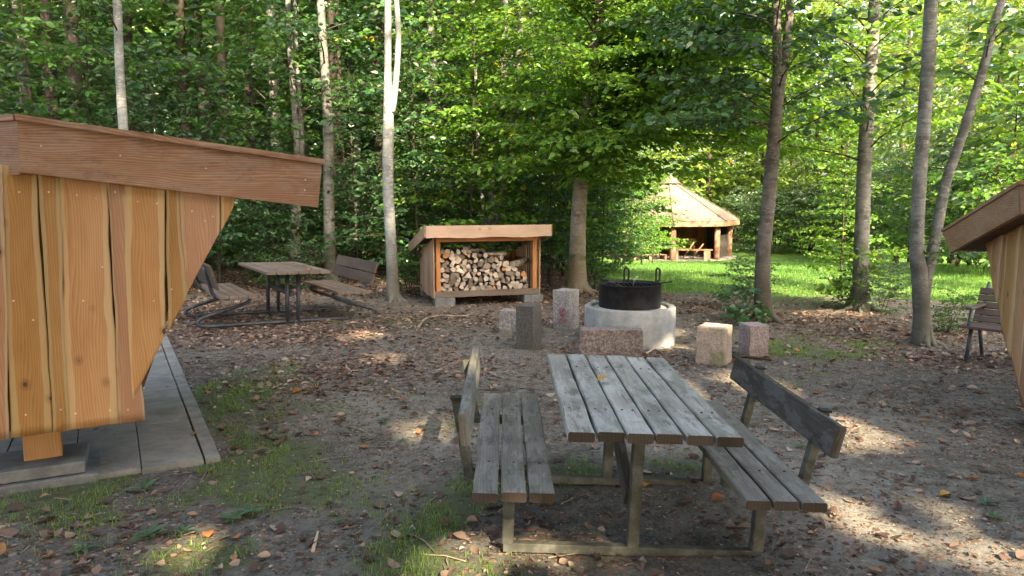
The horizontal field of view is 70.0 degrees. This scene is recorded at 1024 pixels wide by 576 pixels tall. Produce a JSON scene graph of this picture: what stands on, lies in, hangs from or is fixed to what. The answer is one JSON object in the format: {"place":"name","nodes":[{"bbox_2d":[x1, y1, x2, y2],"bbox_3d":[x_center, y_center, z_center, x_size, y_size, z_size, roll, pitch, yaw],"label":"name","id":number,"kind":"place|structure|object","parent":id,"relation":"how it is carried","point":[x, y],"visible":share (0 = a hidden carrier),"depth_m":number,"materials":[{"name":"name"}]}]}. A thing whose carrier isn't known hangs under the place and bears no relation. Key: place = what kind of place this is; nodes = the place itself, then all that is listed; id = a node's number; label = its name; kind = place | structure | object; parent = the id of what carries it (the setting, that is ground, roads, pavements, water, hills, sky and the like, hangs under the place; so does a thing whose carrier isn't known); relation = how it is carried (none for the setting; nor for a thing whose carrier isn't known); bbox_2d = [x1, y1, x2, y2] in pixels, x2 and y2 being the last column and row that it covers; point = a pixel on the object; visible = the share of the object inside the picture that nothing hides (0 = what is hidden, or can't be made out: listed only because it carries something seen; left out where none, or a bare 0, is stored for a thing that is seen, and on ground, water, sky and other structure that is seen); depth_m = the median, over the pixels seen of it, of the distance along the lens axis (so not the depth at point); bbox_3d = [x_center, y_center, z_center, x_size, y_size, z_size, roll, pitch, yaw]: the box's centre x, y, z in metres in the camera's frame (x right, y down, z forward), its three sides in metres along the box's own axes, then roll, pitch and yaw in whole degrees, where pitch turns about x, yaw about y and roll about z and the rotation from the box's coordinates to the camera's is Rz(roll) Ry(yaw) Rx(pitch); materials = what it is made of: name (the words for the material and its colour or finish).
{"place":"outdoors","nodes":[
{"label":"outdoors","id":0,"kind":"place"},
{"bbox_2d":[0,332,220,479],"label":"paving","id":1,"kind":"structure","parent":0,"point":[166,441],"depth_m":5.20,"materials":[{"name":"concrete"}]},
{"bbox_2d":[0,325,914,575],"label":"grass","id":2,"kind":"structure","parent":0,"point":[284,480],"depth_m":4.23,"materials":[{"name":"plant"}]},
{"bbox_2d":[0,205,1023,575],"bbox_3d":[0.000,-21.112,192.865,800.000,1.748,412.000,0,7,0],"label":"ground","id":3,"kind":"structure","parent":0,"point":[570,523],"depth_m":4.58,"materials":[{"name":"soil"}]},
{"bbox_2d":[0,14,62,114],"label":"beech sapling","id":4,"kind":"object","parent":3,"relation":"on","point":[4,109],"visible":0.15,"depth_m":13.24,"materials":[{"name":"green plant"}]},
{"bbox_2d":[39,0,60,119],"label":"forest pine","id":5,"kind":"object","parent":3,"relation":"on","point":[44,16],"visible":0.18,"depth_m":15.43,"materials":[{"name":"brown plant"}]},
{"bbox_2d":[0,441,101,494],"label":"concrete block","id":6,"kind":"structure","parent":3,"relation":"on","point":[76,463],"depth_m":4.39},
{"bbox_2d":[0,114,324,460],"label":"sleeping shelter","id":7,"kind":"object","parent":6,"relation":"on","point":[108,236],"visible":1,"depth_m":4.33,"materials":[{"name":"wood"}]},
{"bbox_2d":[0,0,129,125],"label":"beech sapling","id":8,"kind":"object","parent":3,"relation":"on","point":[30,84],"visible":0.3,"depth_m":14.54,"materials":[{"name":"green plant"}]},
{"bbox_2d":[62,0,83,122],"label":"forest pine","id":9,"kind":"object","parent":3,"relation":"on","point":[72,72],"visible":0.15,"depth_m":16.89,"materials":[{"name":"brown plant"}]},
{"bbox_2d":[0,0,170,126],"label":"forest tree","id":10,"kind":"object","parent":3,"relation":"on","point":[23,88],"visible":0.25,"depth_m":18.45,"materials":[{"name":"green plant"}]},
{"bbox_2d":[12,0,159,127],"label":"beech sapling","id":11,"kind":"object","parent":3,"relation":"on","point":[81,103],"visible":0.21,"depth_m":15.02,"materials":[{"name":"green plant"}]},
{"bbox_2d":[11,0,235,131],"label":"forest tree","id":12,"kind":"object","parent":3,"relation":"on","point":[128,17],"visible":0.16,"depth_m":25.01,"materials":[{"name":"green plant"}]},
{"bbox_2d":[76,58,172,134],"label":"beech sapling","id":13,"kind":"object","parent":3,"relation":"on","point":[130,103],"visible":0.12,"depth_m":16.40,"materials":[{"name":"green plant"}]},
{"bbox_2d":[18,0,238,129],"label":"grey tree","id":14,"kind":"object","parent":3,"relation":"on","point":[118,53],"visible":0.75,"depth_m":12.48,"materials":[{"name":"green plant"}]},
{"bbox_2d":[82,30,235,252],"bbox_3d":[-6.620,-2.322,13.858,3.181,4.818,2.931,4,8,27],"label":"beech sapling","id":15,"kind":"object","parent":3,"relation":"on","point":[168,127],"visible":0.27,"depth_m":13.66,"materials":[{"name":"green plant"}]},
{"bbox_2d":[81,0,311,138],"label":"forest tree","id":16,"kind":"object","parent":3,"relation":"on","point":[180,31],"visible":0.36,"depth_m":20.14,"materials":[{"name":"green plant"}]},
{"bbox_2d":[82,0,321,147],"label":"forest tree","id":17,"kind":"object","parent":3,"relation":"on","point":[163,92],"visible":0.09,"depth_m":26.79,"materials":[{"name":"green plant"}]},
{"bbox_2d":[158,52,293,282],"bbox_3d":[-5.621,-2.066,13.358,2.695,4.430,2.925,5,8,33],"label":"beech sapling","id":18,"kind":"object","parent":3,"relation":"on","point":[208,138],"visible":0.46,"depth_m":13.34,"materials":[{"name":"green plant"}]},
{"bbox_2d":[215,0,236,267],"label":"forest pine","id":19,"kind":"object","parent":3,"relation":"on","point":[220,22],"visible":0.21,"depth_m":17.41,"materials":[{"name":"brown plant"}]},
{"bbox_2d":[81,0,406,257],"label":"forest tree","id":20,"kind":"object","parent":3,"relation":"on","point":[214,13],"visible":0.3,"depth_m":18.91,"materials":[{"name":"green plant"}]},
{"bbox_2d":[170,0,321,277],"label":"beech sapling","id":21,"kind":"object","parent":3,"relation":"on","point":[244,19],"visible":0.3,"depth_m":15.00,"materials":[{"name":"green plant"}]},
{"bbox_2d":[215,130,321,283],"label":"beech sapling","id":22,"kind":"object","parent":3,"relation":"on","point":[271,233],"visible":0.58,"depth_m":13.73,"materials":[{"name":"green plant"}]},
{"bbox_2d":[1,0,539,244],"bbox_3d":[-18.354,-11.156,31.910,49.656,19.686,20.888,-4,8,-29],"label":"tree","id":23,"kind":"object","parent":3,"relation":"on","point":[142,30],"visible":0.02,"depth_m":31.48,"materials":[{"name":"green plant"}]},
{"bbox_2d":[170,0,375,282],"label":"grey tree","id":24,"kind":"object","parent":3,"relation":"on","point":[295,105],"visible":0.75,"depth_m":14.04,"materials":[{"name":"green plant"}]},
{"bbox_2d":[183,255,378,327],"bbox_3d":[-3.256,0.010,10.365,2.459,0.835,1.642,-2,7,-32],"label":"picnic table","id":25,"kind":"object","parent":3,"relation":"on","point":[215,289],"visible":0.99,"depth_m":10.24,"materials":[{"name":"wood"}]},
{"bbox_2d":[156,0,406,232],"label":"forest tree","id":26,"kind":"object","parent":3,"relation":"on","point":[317,54],"visible":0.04,"depth_m":25.86,"materials":[{"name":"green plant"}]},
{"bbox_2d":[265,236,332,288],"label":"leafy bush","id":27,"kind":"object","parent":3,"relation":"on","point":[304,257],"visible":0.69,"depth_m":13.64,"materials":[{"name":"green plant"}]},
{"bbox_2d":[186,0,460,281],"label":"grey tree","id":28,"kind":"object","parent":3,"relation":"on","point":[328,118],"visible":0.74,"depth_m":13.94,"materials":[{"name":"green plant"}]},
{"bbox_2d":[239,0,420,210],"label":"forest tree","id":29,"kind":"object","parent":3,"relation":"on","point":[357,114],"visible":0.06,"depth_m":30.29,"materials":[{"name":"green plant"}]},
{"bbox_2d":[327,0,347,248],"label":"forest pine","id":30,"kind":"object","parent":3,"relation":"on","point":[331,55],"visible":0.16,"depth_m":18.81,"materials":[{"name":"brown plant"}]},
{"bbox_2d":[273,43,422,269],"bbox_3d":[-3.333,-2.468,14.845,2.975,4.890,3.229,1,7,8],"label":"beech sapling","id":31,"kind":"object","parent":3,"relation":"on","point":[341,175],"visible":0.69,"depth_m":14.80,"materials":[{"name":"green plant"}]},
{"bbox_2d":[310,0,407,302],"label":"pale tree","id":32,"kind":"object","parent":3,"relation":"on","point":[390,90],"visible":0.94,"depth_m":11.87,"materials":[{"name":"grey plant"}]},
{"bbox_2d":[301,186,422,268],"bbox_3d":[-3.875,-1.421,17.485,2.881,2.175,2.338,3,8,24],"label":"shade shrub","id":33,"kind":"object","parent":3,"relation":"on","point":[351,209],"visible":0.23,"depth_m":17.28,"materials":[{"name":"green plant"}]},
{"bbox_2d":[254,0,516,242],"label":"forest tree","id":34,"kind":"object","parent":3,"relation":"on","point":[379,148],"visible":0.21,"depth_m":20.65,"materials":[{"name":"green plant"}]},
{"bbox_2d":[336,186,445,271],"bbox_3d":[-2.574,-1.246,16.427,2.750,2.076,2.232,0,7,1],"label":"shade shrub","id":35,"kind":"object","parent":3,"relation":"on","point":[375,215],"visible":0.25,"depth_m":16.12,"materials":[{"name":"green plant"}]},
{"bbox_2d":[375,243,435,294],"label":"leafy bush","id":36,"kind":"object","parent":3,"relation":"on","point":[412,266],"visible":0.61,"depth_m":12.78,"materials":[{"name":"green plant"}]},
{"bbox_2d":[331,13,489,278],"bbox_3d":[-1.958,-2.637,14.471,3.251,5.343,3.528,-2,7,-13],"label":"beech sapling","id":37,"kind":"object","parent":3,"relation":"on","point":[414,152],"visible":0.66,"depth_m":14.47,"materials":[{"name":"green plant"}]},
{"bbox_2d":[296,0,556,215],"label":"forest tree","id":38,"kind":"object","parent":3,"relation":"on","point":[420,93],"visible":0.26,"depth_m":19.14,"materials":[{"name":"green plant"}]},
{"bbox_2d":[368,0,542,258],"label":"beech sapling","id":39,"kind":"object","parent":3,"relation":"on","point":[443,8],"visible":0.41,"depth_m":15.82,"materials":[{"name":"green plant"}]},
{"bbox_2d":[345,0,572,218],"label":"forest tree","id":40,"kind":"object","parent":3,"relation":"on","point":[361,33],"visible":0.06,"depth_m":20.06,"materials":[{"name":"green plant"}]},
{"bbox_2d":[368,3,571,255],"bbox_3d":[-0.912,-2.797,14.495,4.022,5.682,3.105,6,9,41],"label":"beech sapling","id":41,"kind":"object","parent":3,"relation":"on","point":[517,215],"visible":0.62,"depth_m":14.27,"materials":[{"name":"green plant"}]},
{"bbox_2d":[408,224,551,306],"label":"wood shed","id":42,"kind":"structure","parent":3,"relation":"on","point":[530,238],"depth_m":11.77,"materials":[{"name":"wood"}]},
{"bbox_2d":[423,1,557,243],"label":"beech sapling","id":43,"kind":"object","parent":3,"relation":"on","point":[489,64],"visible":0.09,"depth_m":17.46,"materials":[{"name":"green plant"}]},
{"bbox_2d":[392,0,616,249],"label":"beech tree","id":44,"kind":"object","parent":3,"relation":"on","point":[483,5],"visible":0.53,"depth_m":14.61,"materials":[{"name":"green plant"}]},
{"bbox_2d":[0,267,1023,575],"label":"fallen leaves","id":45,"kind":"object","parent":3,"relation":"on","point":[346,365],"depth_m":6.54,"materials":[{"name":"plant"}]},
{"bbox_2d":[0,308,1023,575],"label":"twig litter","id":46,"kind":"object","parent":3,"relation":"on","point":[522,428],"visible":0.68,"depth_m":6.18,"materials":[{"name":"brown wood"}]},
{"bbox_2d":[1,0,1023,240],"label":"woods","id":47,"kind":"object","parent":3,"relation":"on","point":[811,9],"visible":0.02,"depth_m":56.11,"materials":[{"name":"green plant"}]},
{"bbox_2d":[515,303,541,350],"bbox_3d":[0.190,0.448,8.303,0.233,0.524,0.232,4,8,28],"label":"granite post","id":48,"kind":"object","parent":3,"relation":"on","point":[528,332],"visible":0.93,"depth_m":8.21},
{"bbox_2d":[444,7,623,251],"bbox_3d":[0.198,-2.816,14.732,4.004,5.656,3.091,-1,7,-8],"label":"beech sapling","id":49,"kind":"object","parent":3,"relation":"on","point":[512,187],"visible":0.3,"depth_m":14.45,"materials":[{"name":"green plant"}]},
{"bbox_2d":[68,378,1005,552],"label":"weeds","id":50,"kind":"object","parent":3,"relation":"on","point":[155,527],"visible":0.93,"depth_m":3.90,"materials":[{"name":"green plant"}]},
{"bbox_2d":[488,88,615,284],"bbox_3d":[0.898,-1.934,14.302,2.613,3.957,2.408,-5,9,-38],"label":"beech sapling","id":51,"kind":"object","parent":3,"relation":"on","point":[550,194],"visible":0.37,"depth_m":14.18,"materials":[{"name":"green plant"}]},
{"bbox_2d":[553,288,578,330],"bbox_3d":[0.706,0.286,9.561,0.264,0.544,0.264,5,9,36],"label":"granite post","id":52,"kind":"object","parent":3,"relation":"on","point":[565,309],"visible":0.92,"depth_m":9.46,"materials":[{"name":"grey stone"}]},
{"bbox_2d":[475,0,672,275],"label":"beech sapling","id":53,"kind":"object","parent":3,"relation":"on","point":[553,16],"visible":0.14,"depth_m":16.24,"materials":[{"name":"green plant"}]},
{"bbox_2d":[543,219,622,289],"bbox_3d":[1.371,-0.604,13.764,1.554,1.403,1.625,4,8,30],"label":"leafy bush","id":54,"kind":"object","parent":3,"relation":"on","point":[592,264],"visible":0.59,"depth_m":13.71,"materials":[{"name":"green plant"}]},
{"bbox_2d":[564,145,649,280],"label":"beech sapling","id":55,"kind":"object","parent":3,"relation":"on","point":[610,219],"visible":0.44,"depth_m":15.09,"materials":[{"name":"green plant"}]},
{"bbox_2d":[579,327,642,356],"bbox_3d":[1.074,0.596,7.947,0.682,0.328,0.186,1,7,6],"label":"granite block","id":56,"kind":"object","parent":3,"relation":"on","point":[620,341],"depth_m":7.87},
{"bbox_2d":[584,300,675,350],"bbox_3d":[1.400,0.444,8.702,1.070,0.485,1.070,0,7,0],"label":"concrete ring","id":57,"kind":"object","parent":3,"relation":"on","point":[658,326],"visible":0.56,"depth_m":8.25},
{"bbox_2d":[598,267,671,310],"bbox_3d":[1.392,-0.015,8.645,0.752,0.464,0.746,-4,8,-32],"label":"fire bowl","id":58,"kind":"object","parent":57,"relation":"on","point":[632,295],"visible":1,"depth_m":8.38,"materials":[{"name":"black metal"}]},
{"bbox_2d":[605,130,677,265],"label":"beech sapling","id":59,"kind":"object","parent":3,"relation":"on","point":[644,214],"visible":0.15,"depth_m":21.31,"materials":[{"name":"green plant"}]},
{"bbox_2d":[450,347,846,556],"bbox_3d":[0.586,0.858,3.907,1.788,0.751,1.616,2,7,-1],"label":"picnic table","id":60,"kind":"object","parent":3,"relation":"on","point":[638,403],"visible":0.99,"depth_m":3.50,"materials":[{"name":"grey wood"}]},
{"bbox_2d":[611,142,691,263],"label":"beech sapling","id":61,"kind":"object","parent":3,"relation":"on","point":[656,239],"visible":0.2,"depth_m":24.64,"materials":[{"name":"green plant"}]},
{"bbox_2d":[415,0,904,294],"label":"beech tree","id":62,"kind":"object","parent":3,"relation":"on","point":[588,137],"visible":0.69,"depth_m":12.18,"materials":[{"name":"green plant"}]},
{"bbox_2d":[605,174,739,260],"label":"pavilion","id":63,"kind":"structure","parent":3,"relation":"on","point":[708,224],"depth_m":40.25,"materials":[{"name":"brown wood"}]},
{"bbox_2d":[695,322,732,365],"bbox_3d":[2.104,0.591,7.603,0.309,0.422,0.298,4,8,32],"label":"granite block","id":64,"kind":"object","parent":3,"relation":"on","point":[714,344],"depth_m":7.49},
{"bbox_2d":[663,6,764,238],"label":"lawn edge tree","id":65,"kind":"object","parent":3,"relation":"on","point":[708,194],"visible":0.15,"depth_m":52.79,"materials":[{"name":"green plant"}]},
{"bbox_2d":[683,62,788,241],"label":"lawn edge tree","id":66,"kind":"object","parent":3,"relation":"on","point":[722,155],"visible":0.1,"depth_m":56.17,"materials":[{"name":"green plant"}]},
{"bbox_2d":[706,252,785,309],"bbox_3d":[3.578,-0.053,11.050,1.035,0.940,0.955,-2,7,-15],"label":"leafy bush","id":67,"kind":"object","parent":3,"relation":"on","point":[732,265],"visible":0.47,"depth_m":11.08,"materials":[{"name":"green plant"}]},
{"bbox_2d":[714,185,786,252],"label":"leafy bush","id":68,"kind":"object","parent":3,"relation":"on","point":[745,223],"visible":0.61,"depth_m":45.09,"materials":[{"name":"green plant"}]},
{"bbox_2d":[738,322,768,358],"bbox_3d":[2.604,0.570,7.885,0.238,0.384,0.250,-1,7,-12],"label":"granite block","id":69,"kind":"object","parent":3,"relation":"on","point":[753,338],"depth_m":7.78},
{"bbox_2d":[600,0,927,323],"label":"alder tree","id":70,"kind":"object","parent":3,"relation":"on","point":[764,311],"visible":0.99,"depth_m":9.68,"materials":[{"name":"green plant"}]},
{"bbox_2d":[709,2,820,238],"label":"lawn edge tree","id":71,"kind":"object","parent":3,"relation":"on","point":[762,161],"visible":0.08,"depth_m":53.19,"materials":[{"name":"green plant"}]},
{"bbox_2d":[733,183,815,253],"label":"leafy bush","id":72,"kind":"object","parent":3,"relation":"on","point":[777,232],"visible":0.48,"depth_m":45.17,"materials":[{"name":"green plant"}]},
{"bbox_2d":[566,252,992,300],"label":"lawn grass","id":73,"kind":"structure","parent":3,"relation":"on","point":[688,264],"depth_m":16.97,"materials":[{"name":"plant"}]},
{"bbox_2d":[756,178,845,253],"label":"leafy bush","id":74,"kind":"object","parent":3,"relation":"on","point":[798,227],"visible":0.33,"depth_m":45.12,"materials":[{"name":"green plant"}]},
{"bbox_2d":[746,1,861,250],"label":"lawn edge tree","id":75,"kind":"object","parent":3,"relation":"on","point":[790,171],"visible":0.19,"depth_m":46.83,"materials":[{"name":"green plant"}]},
{"bbox_2d":[775,180,852,254],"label":"leafy bush","id":76,"kind":"object","parent":3,"relation":"on","point":[800,199],"visible":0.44,"depth_m":42.48,"materials":[{"name":"green plant"}]},
{"bbox_2d":[783,110,904,278],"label":"beech sapling","id":77,"kind":"object","parent":3,"relation":"on","point":[836,162],"visible":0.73,"depth_m":13.33,"materials":[{"name":"green plant"}]},
{"bbox_2d":[779,0,916,238],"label":"lawn edge tree","id":78,"kind":"object","parent":3,"relation":"on","point":[784,159],"visible":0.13,"depth_m":44.84,"materials":[{"name":"green plant"}]},
{"bbox_2d":[803,171,893,258],"bbox_3d":[18.368,-3.720,38.562,5.686,4.910,5.438,2,7,17],"label":"leafy bush","id":79,"kind":"object","parent":3,"relation":"on","point":[840,191],"visible":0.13,"depth_m":38.79,"materials":[{"name":"green plant"}]},
{"bbox_2d":[819,254,891,306],"bbox_3d":[5.254,-0.074,11.278,0.998,0.902,1.044,-1,7,-4],"label":"leafy bush","id":80,"kind":"object","parent":3,"relation":"on","point":[840,295],"visible":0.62,"depth_m":11.26,"materials":[{"name":"green plant"}]},
{"bbox_2d":[774,0,937,245],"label":"lawn edge tree","id":81,"kind":"object","parent":3,"relation":"on","point":[888,44],"visible":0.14,"depth_m":42.09,"materials":[{"name":"green plant"}]},
{"bbox_2d":[707,0,1023,312],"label":"beech tree","id":82,"kind":"object","parent":3,"relation":"on","point":[860,245],"visible":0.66,"depth_m":10.74,"materials":[{"name":"green plant"}]},
{"bbox_2d":[854,254,911,314],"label":"leafy bush","id":83,"kind":"object","parent":3,"relation":"on","point":[895,288],"visible":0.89,"depth_m":10.63,"materials":[{"name":"green plant"}]},
{"bbox_2d":[797,0,987,261],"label":"lawn edge tree","id":84,"kind":"object","parent":3,"relation":"on","point":[888,148],"visible":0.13,"depth_m":36.96,"materials":[{"name":"green plant"}]},
{"bbox_2d":[853,124,943,262],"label":"beech sapling","id":85,"kind":"object","parent":3,"relation":"on","point":[906,200],"visible":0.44,"depth_m":25.78,"materials":[{"name":"green plant"}]},
{"bbox_2d":[846,135,967,252],"bbox_3d":[17.730,-3.711,31.576,6.274,5.696,5.787,1,7,7],"label":"leafy bush","id":86,"kind":"object","parent":3,"relation":"on","point":[886,180],"visible":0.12,"depth_m":31.61,"materials":[{"name":"green plant"}]},
{"bbox_2d":[870,176,944,258],"bbox_3d":[15.888,-2.601,28.434,4.185,3.614,4.003,0,7,4],"label":"leafy bush","id":87,"kind":"object","parent":3,"relation":"on","point":[893,209],"visible":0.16,"depth_m":28.70,"materials":[{"name":"green plant"}]},
{"bbox_2d":[835,0,989,258],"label":"lawn edge tree","id":88,"kind":"object","parent":3,"relation":"on","point":[893,115],"visible":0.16,"depth_m":33.40,"materials":[{"name":"green plant"}]},
{"bbox_2d":[871,105,1012,265],"bbox_3d":[14.584,-3.072,23.034,5.842,5.304,5.389,1,7,4],"label":"sapling","id":89,"kind":"object","parent":3,"relation":"on","point":[905,168],"visible":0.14,"depth_m":23.81,"materials":[{"name":"green plant"}]},
{"bbox_2d":[869,0,1023,263],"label":"lawn edge tree","id":90,"kind":"object","parent":3,"relation":"on","point":[951,29],"visible":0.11,"depth_m":29.42,"materials":[{"name":"green plant"}]},
{"bbox_2d":[878,0,1023,262],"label":"lawn edge tree","id":91,"kind":"object","parent":3,"relation":"on","point":[948,35],"visible":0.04,"depth_m":25.54,"materials":[{"name":"green plant"}]},
{"bbox_2d":[930,285,977,332],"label":"leafy bush","id":92,"kind":"object","parent":3,"relation":"on","point":[962,307],"visible":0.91,"depth_m":9.27,"materials":[{"name":"green plant"}]},
{"bbox_2d":[894,0,1023,348],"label":"beech tree","id":93,"kind":"object","parent":3,"relation":"on","point":[922,266],"visible":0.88,"depth_m":8.31,"materials":[{"name":"grey plant"}]},
{"bbox_2d":[894,0,1023,241],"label":"lawn edge tree","id":94,"kind":"object","parent":3,"relation":"on","point":[982,29],"visible":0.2,"depth_m":20.24,"materials":[{"name":"green plant"}]},
{"bbox_2d":[899,0,1023,229],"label":"lawn edge tree","id":95,"kind":"object","parent":3,"relation":"on","point":[964,97],"visible":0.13,"depth_m":22.83,"materials":[{"name":"green plant"}]},
{"bbox_2d":[909,37,1023,246],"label":"tree","id":96,"kind":"object","parent":3,"relation":"on","point":[948,219],"visible":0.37,"depth_m":16.79,"materials":[{"name":"green plant"}]},
{"bbox_2d":[913,142,1023,266],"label":"leafy bush","id":97,"kind":"object","parent":3,"relation":"on","point":[969,165],"visible":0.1,"depth_m":17.61,"materials":[{"name":"green plant"}]},
{"bbox_2d":[924,3,1023,245],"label":"lawn edge tree","id":98,"kind":"object","parent":3,"relation":"on","point":[1012,12],"visible":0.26,"depth_m":16.15,"materials":[{"name":"green plant"}]},
{"bbox_2d":[927,142,1023,266],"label":"leafy bush","id":99,"kind":"object","parent":3,"relation":"on","point":[971,174],"visible":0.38,"depth_m":16.00,"materials":[{"name":"green plant"}]},
{"bbox_2d":[929,113,1022,210],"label":"leafy bush","id":100,"kind":"object","parent":3,"relation":"on","point":[972,133],"visible":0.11,"depth_m":21.01,"materials":[{"name":"green plant"}]},
{"bbox_2d":[958,282,1002,361],"bbox_3d":[5.253,0.393,7.517,0.614,0.813,1.000,-6,9,-41],"label":"park bench","id":101,"kind":"object","parent":3,"relation":"on","point":[990,312],"visible":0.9,"depth_m":7.80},
{"bbox_2d":[941,180,1023,406],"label":"sleeping shelter","id":102,"kind":"object","parent":3,"relation":"on","point":[993,227],"visible":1,"depth_m":5.55,"materials":[{"name":"wood"}]},
{"bbox_2d":[957,59,1023,258],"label":"beech sapling","id":103,"kind":"object","parent":3,"relation":"on","point":[988,162],"visible":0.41,"depth_m":12.84,"materials":[{"name":"green plant"}]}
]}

